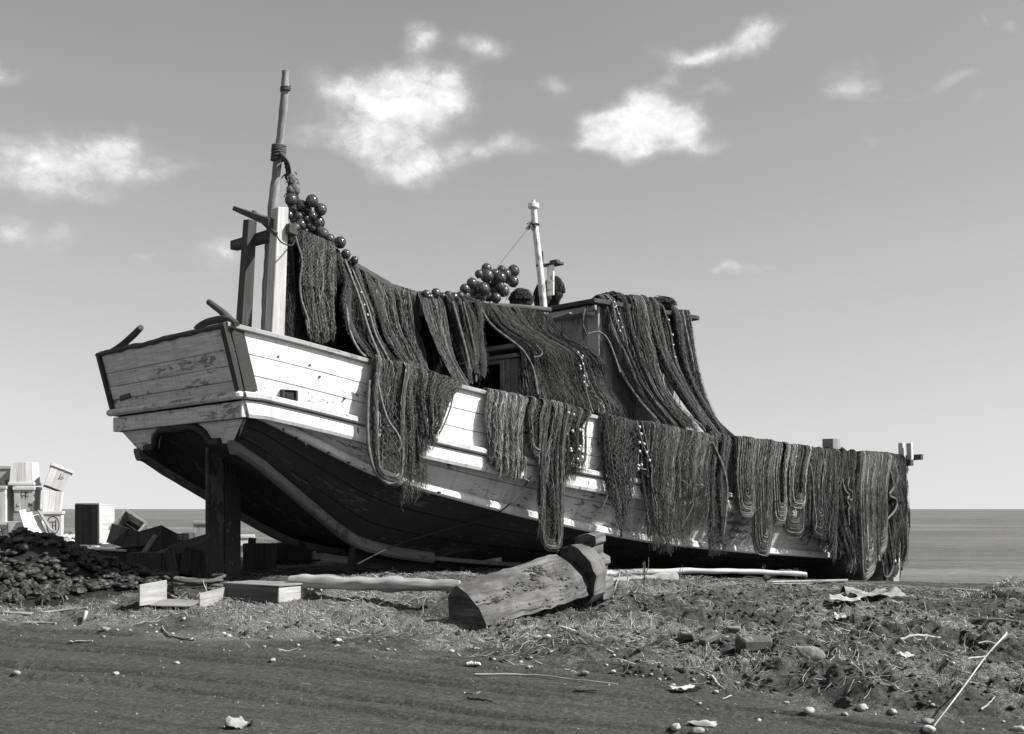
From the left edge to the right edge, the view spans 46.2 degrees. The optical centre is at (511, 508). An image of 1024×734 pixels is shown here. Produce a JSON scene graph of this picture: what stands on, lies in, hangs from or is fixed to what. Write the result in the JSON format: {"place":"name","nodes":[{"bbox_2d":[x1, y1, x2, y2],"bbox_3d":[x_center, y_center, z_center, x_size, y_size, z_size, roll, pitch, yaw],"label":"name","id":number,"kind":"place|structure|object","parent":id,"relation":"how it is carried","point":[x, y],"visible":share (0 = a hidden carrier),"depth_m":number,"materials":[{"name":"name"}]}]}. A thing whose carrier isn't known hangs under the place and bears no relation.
{"place":"outdoors","nodes":[
{"label":"outdoors","id":0,"kind":"place"},
{"bbox_2d":[177,533,195,539],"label":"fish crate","id":1,"kind":"object","parent":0,"point":[183,536],"visible":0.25,"depth_m":21.86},
{"bbox_2d":[0,538,1023,733],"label":"ground","id":2,"kind":"structure","parent":0,"point":[398,694],"depth_m":9.65,"materials":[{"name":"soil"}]},
{"bbox_2d":[0,521,20,536],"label":"fish crate","id":3,"kind":"object","parent":2,"relation":"on","point":[4,530],"visible":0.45,"depth_m":22.99,"materials":[{"name":"wood"}]},
{"bbox_2d":[0,486,14,521],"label":"fish crate","id":4,"kind":"object","parent":3,"relation":"on","point":[6,504],"visible":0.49,"depth_m":23.45,"materials":[{"name":"wood"}]},
{"bbox_2d":[13,490,18,512],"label":"fish crate","id":5,"kind":"object","parent":4,"relation":"on","point":[14,511],"visible":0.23,"depth_m":23.87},
{"bbox_2d":[0,466,16,486],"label":"fish crate","id":6,"kind":"object","parent":5,"relation":"on","point":[4,475],"visible":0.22,"depth_m":23.84,"materials":[{"name":"wood"}]},
{"bbox_2d":[8,522,43,536],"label":"fish crate","id":7,"kind":"object","parent":3,"relation":"on","point":[13,526],"visible":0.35,"depth_m":22.84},
{"bbox_2d":[13,487,41,510],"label":"fish crate","id":8,"kind":"object","parent":3,"relation":"on","point":[28,498],"visible":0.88,"depth_m":23.50,"materials":[{"name":"wood"}]},
{"bbox_2d":[8,462,40,485],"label":"fish crate","id":9,"kind":"object","parent":8,"relation":"on","point":[24,473],"visible":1,"depth_m":23.50,"materials":[{"name":"wood"}]},
{"bbox_2d":[19,509,52,532],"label":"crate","id":10,"kind":"object","parent":2,"relation":"on","point":[30,520],"visible":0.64,"depth_m":22.85,"materials":[{"name":"wood"}]},
{"bbox_2d":[2,607,87,614],"bbox_3d":[-4.988,1.088,12.848,0.855,0.081,0.140,0,0,-15],"label":"stick","id":11,"kind":"object","parent":2,"relation":"on","point":[28,613],"visible":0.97,"depth_m":12.76,"materials":[{"name":"wood"}]},
{"bbox_2d":[41,511,64,536],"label":"fish crate","id":12,"kind":"object","parent":2,"relation":"on","point":[55,520],"visible":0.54,"depth_m":23.51,"materials":[{"name":"wood"}]},
{"bbox_2d":[43,490,63,510],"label":"fish crate","id":13,"kind":"object","parent":12,"relation":"on","point":[52,500],"visible":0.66,"depth_m":23.51,"materials":[{"name":"wood"}]},
{"bbox_2d":[43,462,73,491],"bbox_3d":[-9.003,-0.613,23.813,0.550,0.605,0.602,0,0,-24],"label":"fish crate","id":14,"kind":"object","parent":13,"relation":"on","point":[57,477],"visible":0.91,"depth_m":23.56,"materials":[{"name":"wood"}]},
{"bbox_2d":[0,526,177,610],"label":"shell heap","id":15,"kind":"object","parent":2,"relation":"on","point":[53,560],"visible":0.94,"depth_m":14.74,"materials":[{"name":"stone"}]},
{"bbox_2d":[75,503,114,545],"bbox_3d":[-7.142,0.259,20.557,0.532,0.720,0.423,0,0,22],"label":"fish crate","id":16,"kind":"object","parent":2,"relation":"on","point":[94,522],"visible":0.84,"depth_m":20.38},
{"bbox_2d":[87,549,128,561],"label":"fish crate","id":17,"kind":"object","parent":2,"relation":"on","point":[121,556],"visible":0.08,"depth_m":18.34,"materials":[{"name":"wood"}]},
{"bbox_2d":[106,523,137,546],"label":"fish crate","id":18,"kind":"object","parent":2,"relation":"on","point":[118,535],"visible":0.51,"depth_m":19.35,"materials":[{"name":"wood"}]},
{"bbox_2d":[108,508,146,530],"bbox_3d":[-6.376,0.320,20.037,0.609,0.663,0.524,0,0,0],"label":"fish crate","id":19,"kind":"object","parent":18,"relation":"on","point":[123,517],"visible":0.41,"depth_m":20.06,"materials":[{"name":"wood"}]},
{"bbox_2d":[142,534,157,551],"bbox_3d":[-5.548,0.636,18.150,0.044,0.506,0.436,0,0,39],"label":"broken board","id":20,"kind":"object","parent":2,"relation":"on","point":[151,541],"visible":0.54,"depth_m":18.21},
{"bbox_2d":[128,525,176,552],"bbox_3d":[-5.575,0.583,18.591,0.719,0.674,0.521,0,0,16],"label":"fish crate","id":21,"kind":"object","parent":2,"relation":"on","point":[166,538],"visible":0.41,"depth_m":18.45,"materials":[{"name":"wood"}]},
{"bbox_2d":[126,552,188,576],"bbox_3d":[-5.147,0.859,17.600,0.853,0.442,0.504,0,0,12],"label":"fish crate","id":22,"kind":"object","parent":2,"relation":"on","point":[154,560],"visible":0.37,"depth_m":17.37,"materials":[{"name":"wood"}]},
{"bbox_2d":[168,534,204,557],"bbox_3d":[-4.730,0.601,17.601,0.066,0.502,1.193,0,0,-45],"label":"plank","id":23,"kind":"object","parent":22,"relation":"on","point":[197,543],"visible":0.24,"depth_m":17.49,"materials":[{"name":"wood"}]},
{"bbox_2d":[164,549,179,575],"bbox_3d":[-4.838,0.820,17.098,0.134,0.491,0.489,0,0,-28],"label":"broken board","id":24,"kind":"object","parent":2,"relation":"on","point":[171,561],"visible":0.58,"depth_m":17.16,"materials":[{"name":"wood"}]},
{"bbox_2d":[139,580,224,607],"bbox_3d":[-3.645,0.949,13.270,0.744,0.291,0.617,0,0,12],"label":"broken crate","id":25,"kind":"object","parent":2,"relation":"on","point":[156,594],"visible":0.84,"depth_m":13.24,"materials":[{"name":"wood"}]},
{"bbox_2d":[179,547,204,576],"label":"fish crate","id":26,"kind":"object","parent":2,"relation":"on","point":[194,564],"visible":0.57,"depth_m":17.21,"materials":[{"name":"wood"}]},
{"bbox_2d":[64,531,319,552],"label":"beach litter","id":27,"kind":"object","parent":2,"relation":"on","point":[70,536],"visible":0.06,"depth_m":25.54,"materials":[{"name":"stone"}]},
{"bbox_2d":[167,573,225,587],"bbox_3d":[-3.703,0.858,14.166,0.704,0.174,0.614,0,0,0],"label":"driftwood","id":28,"kind":"object","parent":2,"relation":"on","point":[184,582],"visible":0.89,"depth_m":13.97,"materials":[{"name":"wood"}]},
{"bbox_2d":[192,521,204,536],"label":"fish crate","id":29,"kind":"object","parent":2,"relation":"on","point":[199,528],"visible":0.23,"depth_m":22.79,"materials":[{"name":"wood"}]},
{"bbox_2d":[224,716,252,729],"bbox_3d":[-1.775,1.390,7.801,0.173,0.100,0.110,0,0,-23],"label":"scrap","id":30,"kind":"object","parent":2,"relation":"on","point":[240,723],"visible":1,"depth_m":7.78,"materials":[{"name":"paper"}]},
{"bbox_2d":[243,543,276,570],"bbox_3d":[-3.885,0.783,18.499,0.502,0.505,0.504,0,0,-10],"label":"fish crate","id":31,"kind":"object","parent":2,"relation":"on","point":[259,556],"visible":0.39,"depth_m":18.26,"materials":[{"name":"wood"}]},
{"bbox_2d":[222,580,305,602],"bbox_3d":[-2.782,0.927,13.521,0.960,0.205,0.548,0,0,33],"label":"flat crate","id":32,"kind":"object","parent":2,"relation":"on","point":[263,591],"visible":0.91,"depth_m":13.28,"materials":[{"name":"wood"}]},
{"bbox_2d":[242,559,320,564],"bbox_3d":[-3.580,0.831,18.705,1.235,0.080,0.134,0,0,-29],"label":"broken board","id":33,"kind":"object","parent":2,"relation":"on","point":[297,561],"visible":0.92,"depth_m":18.77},
{"bbox_2d":[276,543,313,564],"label":"fish crate","id":34,"kind":"object","parent":2,"relation":"on","point":[285,552],"visible":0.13,"depth_m":19.75,"materials":[{"name":"wood"}]},
{"bbox_2d":[287,574,460,592],"bbox_3d":[-1.529,0.830,13.346,2.018,0.200,0.226,0,0,14],"label":"driftwood log","id":35,"kind":"object","parent":2,"relation":"on","point":[390,584],"visible":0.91,"depth_m":13.31,"materials":[{"name":"wood"}]},
{"bbox_2d":[95,70,922,580],"bbox_3d":[2.229,-1.860,21.634,18.437,7.643,4.620,0,0,-42],"label":"fishing boat","id":36,"kind":"object","parent":2,"relation":"on","point":[229,418],"visible":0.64,"depth_m":16.23,"materials":[{"name":"paint"}]},
{"bbox_2d":[284,230,336,348],"bbox_3d":[-2.569,-2.859,15.871,0.506,1.683,1.144,0,0,35],"label":"fishing net","id":37,"kind":"object","parent":36,"relation":"hanging from","point":[311,294],"visible":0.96,"depth_m":15.73,"materials":[{"name":"fabric"}]},
{"bbox_2d":[317,227,328,238],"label":"glass float","id":38,"kind":"object","parent":37,"relation":"on","point":[323,233],"visible":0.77,"depth_m":16.21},
{"bbox_2d":[277,151,390,282],"bbox_3d":[-2.529,-3.959,16.524,0.498,1.487,2.171,0,0,33],"label":"float rope","id":39,"kind":"object","parent":36,"relation":"attached to","point":[291,178],"visible":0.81,"depth_m":16.08,"materials":[{"name":"fabric"}]},
{"bbox_2d":[285,193,297,205],"bbox_3d":[-2.957,-4.145,16.091,0.175,0.186,0.176,0,0,-39],"label":"glass float","id":40,"kind":"object","parent":39,"relation":"hanging from","point":[291,199],"visible":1,"depth_m":16.03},
{"bbox_2d":[295,218,306,230],"bbox_3d":[-2.840,-3.813,16.109,0.170,0.183,0.171,0,0,-29],"label":"glass float","id":41,"kind":"object","parent":39,"relation":"hanging from","point":[302,223],"visible":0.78,"depth_m":16.05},
{"bbox_2d":[296,199,306,212],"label":"glass float","id":42,"kind":"object","parent":39,"relation":"hanging from","point":[301,204],"visible":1,"depth_m":16.08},
{"bbox_2d":[305,194,317,207],"bbox_3d":[-2.685,-4.133,16.104,0.172,0.206,0.173,12,-6,-20],"label":"glass float","id":43,"kind":"object","parent":39,"relation":"hanging from","point":[311,200],"visible":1,"depth_m":16.05,"materials":[{"name":"glass"}]},
{"bbox_2d":[312,215,324,226],"bbox_3d":[-2.635,-3.892,16.304,0.187,0.190,0.189,0,0,3],"label":"glass float","id":44,"kind":"object","parent":39,"relation":"hanging from","point":[319,221],"visible":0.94,"depth_m":16.24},
{"bbox_2d":[314,203,326,215],"bbox_3d":[-2.590,-4.052,16.233,0.171,0.172,0.171,0,0,-16],"label":"glass float","id":45,"kind":"object","parent":39,"relation":"hanging from","point":[320,209],"visible":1,"depth_m":16.18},
{"bbox_2d":[335,249,411,363],"bbox_3d":[-1.979,-2.691,16.274,0.971,1.809,1.497,0,0,-37],"label":"fishing net","id":46,"kind":"object","parent":36,"relation":"hanging from","point":[369,330],"visible":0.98,"depth_m":16.23,"materials":[{"name":"fabric"}]},
{"bbox_2d":[334,236,345,248],"bbox_3d":[-2.371,-3.675,16.548,0.168,0.201,0.168,17,6,-39],"label":"glass float","id":47,"kind":"object","parent":46,"relation":"on","point":[340,242],"visible":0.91,"depth_m":16.49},
{"bbox_2d":[365,355,409,485],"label":"fishing net","id":48,"kind":"object","parent":36,"relation":"hanging from","point":[382,387],"visible":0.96,"depth_m":15.27,"materials":[{"name":"fabric"}]},
{"bbox_2d":[374,280,429,370],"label":"fishing net","id":49,"kind":"object","parent":36,"relation":"hanging from","point":[401,308],"visible":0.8,"depth_m":17.02,"materials":[{"name":"fabric"}]},
{"bbox_2d":[394,360,430,507],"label":"fishing net","id":50,"kind":"object","parent":36,"relation":"hanging from","point":[412,464],"visible":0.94,"depth_m":15.51,"materials":[{"name":"fabric"}]},
{"bbox_2d":[315,267,512,388],"bbox_3d":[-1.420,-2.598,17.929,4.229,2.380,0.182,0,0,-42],"label":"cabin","id":51,"kind":"object","parent":36,"relation":"hanging from","point":[434,360],"visible":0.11,"depth_m":18.13,"materials":[{"name":"wood"}]},
{"bbox_2d":[414,367,465,460],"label":"fishing net","id":52,"kind":"object","parent":36,"relation":"hanging from","point":[435,392],"visible":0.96,"depth_m":15.68,"materials":[{"name":"fabric"}]},
{"bbox_2d":[417,291,469,385],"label":"fishing net","id":53,"kind":"object","parent":36,"relation":"hanging from","point":[434,312],"visible":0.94,"depth_m":17.10,"materials":[{"name":"fabric"}]},
{"bbox_2d":[357,476,531,564],"bbox_3d":[-0.955,0.133,16.595,2.533,1.212,0.615,0,0,-19],"label":"rope","id":54,"kind":"object","parent":36,"relation":"hanging from","point":[505,507],"visible":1,"depth_m":16.74,"materials":[{"name":"fabric"}]},
{"bbox_2d":[442,295,490,386],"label":"fishing net","id":55,"kind":"object","parent":36,"relation":"hanging from","point":[465,318],"visible":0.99,"depth_m":17.56,"materials":[{"name":"fabric"}]},
{"bbox_2d":[475,293,486,301],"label":"glass float","id":56,"kind":"object","parent":36,"relation":"on","point":[481,298],"visible":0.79,"depth_m":18.54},
{"bbox_2d":[476,282,489,295],"bbox_3d":[-0.448,-3.391,18.499,0.213,0.216,0.212,0,0,-45],"label":"glass float","id":57,"kind":"object","parent":56,"relation":"on","point":[482,288],"visible":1,"depth_m":18.43,"materials":[{"name":"glass"}]},
{"bbox_2d":[481,269,493,282],"bbox_3d":[-0.389,-3.617,18.635,0.214,0.222,0.212,0,0,4],"label":"glass float","id":58,"kind":"object","parent":57,"relation":"on","point":[487,276],"visible":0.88,"depth_m":18.56,"materials":[{"name":"glass"}]},
{"bbox_2d":[491,293,500,302],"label":"glass float","id":59,"kind":"object","parent":36,"relation":"on","point":[495,297],"visible":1,"depth_m":18.60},
{"bbox_2d":[495,282,504,290],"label":"glass float","id":60,"kind":"object","parent":59,"relation":"on","point":[499,286],"visible":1,"depth_m":18.63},
{"bbox_2d":[494,270,505,282],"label":"glass float","id":61,"kind":"object","parent":60,"relation":"on","point":[499,276],"visible":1,"depth_m":18.62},
{"bbox_2d":[499,285,509,296],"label":"glass float","id":62,"kind":"object","parent":36,"relation":"on","point":[505,291],"visible":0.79,"depth_m":18.75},
{"bbox_2d":[507,276,518,287],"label":"glass float","id":63,"kind":"object","parent":62,"relation":"on","point":[512,281],"visible":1,"depth_m":18.87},
{"bbox_2d":[508,264,519,275],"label":"glass float","id":64,"kind":"object","parent":63,"relation":"on","point":[514,269],"visible":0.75,"depth_m":18.98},
{"bbox_2d":[482,388,529,482],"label":"fishing net","id":65,"kind":"object","parent":36,"relation":"hanging from","point":[504,415],"visible":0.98,"depth_m":16.47,"materials":[{"name":"fabric"}]},
{"bbox_2d":[506,287,533,304],"bbox_3d":[0.147,-3.377,19.349,0.392,0.402,0.389,0,0,-34],"label":"net heap","id":66,"kind":"object","parent":36,"relation":"on","point":[522,296],"visible":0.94,"depth_m":19.25,"materials":[{"name":"fabric"}]},
{"bbox_2d":[524,396,547,458],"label":"fishing net","id":67,"kind":"object","parent":36,"relation":"hanging from","point":[535,409],"visible":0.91,"depth_m":16.77,"materials":[{"name":"fabric"}]},
{"bbox_2d":[532,282,551,305],"bbox_3d":[0.496,-3.484,19.936,0.332,0.621,0.318,0,0,44],"label":"net heap","id":68,"kind":"object","parent":36,"relation":"on","point":[536,297],"visible":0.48,"depth_m":19.85,"materials":[{"name":"fabric"}]},
{"bbox_2d":[536,398,570,553],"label":"fishing net","id":69,"kind":"object","parent":36,"relation":"hanging from","point":[550,485],"visible":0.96,"depth_m":16.91,"materials":[{"name":"fabric"}]},
{"bbox_2d":[481,302,626,417],"bbox_3d":[0.620,-2.267,18.467,1.549,1.820,2.119,0,0,44],"label":"fishing net","id":70,"kind":"object","parent":36,"relation":"hanging from","point":[556,365],"visible":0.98,"depth_m":18.39,"materials":[{"name":"fabric"}]},
{"bbox_2d":[545,276,565,305],"bbox_3d":[0.713,-3.664,20.406,0.394,0.604,0.368,0,0,0],"label":"net heap","id":71,"kind":"object","parent":36,"relation":"on","point":[559,290],"visible":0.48,"depth_m":20.29,"materials":[{"name":"fabric"}]},
{"bbox_2d":[560,405,591,485],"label":"fishing net","id":72,"kind":"object","parent":36,"relation":"hanging from","point":[579,417],"visible":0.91,"depth_m":17.27,"materials":[{"name":"fabric"}]},
{"bbox_2d":[602,291,624,299],"bbox_3d":[1.623,-3.439,19.672,0.562,0.230,0.675,0,0,33],"label":"net heap","id":73,"kind":"object","parent":36,"relation":"on","point":[615,295],"visible":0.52,"depth_m":19.40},
{"bbox_2d":[592,412,641,539],"bbox_3d":[1.600,-0.486,18.053,1.005,1.899,0.455,0,0,-41],"label":"fishing net","id":74,"kind":"object","parent":36,"relation":"hanging from","point":[619,436],"visible":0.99,"depth_m":17.86,"materials":[{"name":"fabric"}]},
{"bbox_2d":[582,294,705,431],"bbox_3d":[2.133,-2.335,19.453,2.076,2.417,1.262,0,0,0],"label":"fishing net","id":75,"kind":"object","parent":36,"relation":"hanging from","point":[628,336],"visible":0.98,"depth_m":19.30,"materials":[{"name":"fabric"}]},
{"bbox_2d":[636,420,680,555],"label":"fishing net","id":76,"kind":"object","parent":36,"relation":"hanging from","point":[659,443],"visible":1,"depth_m":18.39,"materials":[{"name":"fabric"}]},
{"bbox_2d":[653,295,677,309],"bbox_3d":[2.508,-3.482,20.480,0.639,0.292,0.776,0,0,0],"label":"net heap","id":77,"kind":"object","parent":36,"relation":"on","point":[666,301],"visible":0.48,"depth_m":20.23,"materials":[{"name":"fabric"}]},
{"bbox_2d":[641,294,726,442],"bbox_3d":[2.708,-2.274,19.906,1.456,2.585,1.138,0,0,44],"label":"fishing net","id":78,"kind":"object","parent":36,"relation":"hanging from","point":[668,333],"visible":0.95,"depth_m":19.77,"materials":[{"name":"fabric"}]},
{"bbox_2d":[666,428,715,551],"bbox_3d":[2.788,-0.297,19.131,1.273,1.973,0.488,0,0,-43],"label":"fishing net","id":79,"kind":"object","parent":36,"relation":"hanging from","point":[694,449],"visible":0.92,"depth_m":18.93,"materials":[{"name":"fabric"}]},
{"bbox_2d":[678,309,749,451],"bbox_3d":[3.277,-2.177,20.345,1.351,2.514,0.768,0,0,43],"label":"fishing net","id":80,"kind":"object","parent":36,"relation":"hanging from","point":[688,335],"visible":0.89,"depth_m":20.23,"materials":[{"name":"fabric"}]},
{"bbox_2d":[705,431,731,559],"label":"fishing net","id":81,"kind":"object","parent":36,"relation":"hanging from","point":[718,480],"visible":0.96,"depth_m":19.47,"materials":[{"name":"fabric"}]},
{"bbox_2d":[727,436,777,555],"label":"fishing net","id":82,"kind":"object","parent":36,"relation":"hanging from","point":[750,476],"visible":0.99,"depth_m":20.03,"materials":[{"name":"fabric"}]},
{"bbox_2d":[771,441,811,537],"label":"fishing net","id":83,"kind":"object","parent":36,"relation":"hanging from","point":[792,461],"visible":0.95,"depth_m":20.90,"materials":[{"name":"fabric"}]},
{"bbox_2d":[803,445,840,563],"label":"fishing net","id":84,"kind":"object","parent":36,"relation":"hanging from","point":[822,498],"visible":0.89,"depth_m":21.91,"materials":[{"name":"fabric"}]},
{"bbox_2d":[837,447,856,568],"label":"fishing net","id":85,"kind":"object","parent":36,"relation":"hanging from","point":[846,535],"visible":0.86,"depth_m":22.77,"materials":[{"name":"fabric"}]},
{"bbox_2d":[846,450,891,580],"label":"fishing net","id":86,"kind":"object","parent":36,"relation":"hanging from","point":[871,501],"visible":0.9,"depth_m":23.75,"materials":[{"name":"fabric"}]},
{"bbox_2d":[879,451,909,577],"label":"fishing net","id":87,"kind":"object","parent":36,"relation":"hanging from","point":[898,509],"visible":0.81,"depth_m":25.63,"materials":[{"name":"fabric"}]},
{"bbox_2d":[7,621,1013,733],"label":"splinters","id":88,"kind":"object","parent":2,"relation":"on","point":[450,699],"visible":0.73,"depth_m":8.75,"materials":[{"name":"wood"}]},
{"bbox_2d":[0,562,1023,700],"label":"dry grass","id":89,"kind":"structure","parent":2,"relation":"on","point":[960,626],"depth_m":12.39,"materials":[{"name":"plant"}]},
{"bbox_2d":[26,567,1023,718],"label":"soil clods","id":90,"kind":"object","parent":2,"relation":"on","point":[923,702],"visible":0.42,"depth_m":11.41,"materials":[{"name":"soil"}]},
{"bbox_2d":[448,531,612,627],"bbox_3d":[0.272,0.709,12.805,0.566,0.920,2.347,0,0,39],"label":"carved timber","id":91,"kind":"object","parent":2,"relation":"on","point":[577,570],"visible":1,"depth_m":12.62,"materials":[{"name":"wood"}]},
{"bbox_2d":[475,673,617,684],"bbox_3d":[0.277,1.322,9.400,1.164,0.037,0.155,0,0,19],"label":"stick","id":92,"kind":"object","parent":2,"relation":"on","point":[482,674],"visible":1,"depth_m":9.50,"materials":[{"name":"wood"}]},
{"bbox_2d":[612,572,678,580],"bbox_3d":[1.790,0.990,16.705,1.221,0.213,0.190,0,0,-29],"label":"driftwood log","id":93,"kind":"object","parent":2,"relation":"on","point":[670,576],"visible":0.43,"depth_m":16.78,"materials":[{"name":"wood"}]},
{"bbox_2d":[669,684,701,692],"bbox_3d":[1.296,1.351,8.982,0.219,0.064,0.140,0,0,-17],"label":"scrap","id":94,"kind":"object","parent":2,"relation":"on","point":[691,688],"visible":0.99,"depth_m":8.97,"materials":[{"name":"paper"}]},
{"bbox_2d":[680,633,695,639],"bbox_3d":[1.575,1.144,10.782,0.147,0.066,0.098,0,0,14],"label":"wood offcut","id":95,"kind":"object","parent":2,"relation":"on","point":[687,636],"visible":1,"depth_m":10.74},
{"bbox_2d":[687,720,716,726],"bbox_3d":[1.249,1.404,7.881,0.200,0.046,0.080,0,0,17],"label":"scrap","id":96,"kind":"object","parent":2,"relation":"on","point":[704,723],"visible":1,"depth_m":7.85,"materials":[{"name":"paper"}]},
{"bbox_2d":[607,568,806,575],"bbox_3d":[3.024,1.005,18.927,3.591,0.171,0.158,0,0,-16],"label":"driftwood log","id":97,"kind":"object","parent":2,"relation":"on","point":[707,571],"visible":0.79,"depth_m":18.90,"materials":[{"name":"wood"}]},
{"bbox_2d":[699,632,721,644],"bbox_3d":[1.756,1.143,10.587,0.072,0.070,0.511,0,0,27],"label":"wood offcut","id":98,"kind":"object","parent":2,"relation":"on","point":[709,639],"visible":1,"depth_m":10.49,"materials":[{"name":"wood"}]},
{"bbox_2d":[735,634,773,652],"bbox_3d":[2.102,1.168,10.388,0.335,0.170,0.183,0,0,-10],"label":"rock","id":99,"kind":"object","parent":2,"relation":"on","point":[751,643],"visible":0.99,"depth_m":10.31,"materials":[{"name":"stone"}]},
{"bbox_2d":[763,569,807,581],"bbox_3d":[4.550,1.107,20.000,0.753,0.208,0.127,0,0,0],"label":"driftwood log","id":100,"kind":"object","parent":2,"relation":"on","point":[767,577],"visible":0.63,"depth_m":19.96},
{"bbox_2d":[790,645,825,661],"bbox_3d":[2.295,1.132,9.318,0.273,0.142,0.062,0,0,15],"label":"rock","id":101,"kind":"object","parent":2,"relation":"on","point":[814,653],"visible":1,"depth_m":9.30,"materials":[{"name":"stone"}]},
{"bbox_2d":[769,579,847,581],"bbox_3d":[4.916,1.192,19.823,0.122,0.146,3.053,0,0,37],"label":"plank","id":102,"kind":"object","parent":2,"relation":"on","point":[812,580],"visible":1,"depth_m":19.82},
{"bbox_2d":[830,594,860,602],"bbox_3d":[3.994,1.065,14.385,0.367,0.090,0.350,0,0,17],"label":"scrap","id":103,"kind":"object","parent":2,"relation":"on","point":[838,597],"visible":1,"depth_m":14.30,"materials":[{"name":"paper"}]},
{"bbox_2d":[840,586,906,597],"bbox_3d":[4.797,1.099,15.948,0.757,0.149,0.500,0,0,-11],"label":"scrap","id":104,"kind":"object","parent":2,"relation":"on","point":[894,591],"visible":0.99,"depth_m":15.85,"materials":[{"name":"paper"}]},
{"bbox_2d":[933,630,1006,726],"bbox_3d":[3.274,1.180,8.656,0.135,0.436,2.218,0,0,33],"label":"stick","id":105,"kind":"object","parent":2,"relation":"on","point":[977,667],"visible":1,"depth_m":8.67,"materials":[{"name":"wood"}]},
{"bbox_2d":[954,576,1023,601],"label":"straw heap","id":106,"kind":"object","parent":2,"relation":"on","point":[1010,589],"visible":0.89,"depth_m":16.96,"materials":[{"name":"plant"}]},
{"bbox_2d":[969,618,1020,622],"bbox_3d":[5.280,1.220,13.097,0.071,0.112,1.071,0,0,-7],"label":"stick","id":107,"kind":"object","parent":2,"relation":"on","point":[994,619],"visible":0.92,"depth_m":13.14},
{"bbox_2d":[0,0,1023,508],"label":"sky","id":108,"kind":"structure","parent":0,"point":[833,189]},
{"bbox_2d":[14,509,1023,583],"bbox_3d":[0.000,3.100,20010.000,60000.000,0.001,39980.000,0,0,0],"label":"sea","id":109,"kind":"structure","parent":0,"point":[965,545],"depth_m":126.10,"materials":[{"name":"liquid"}]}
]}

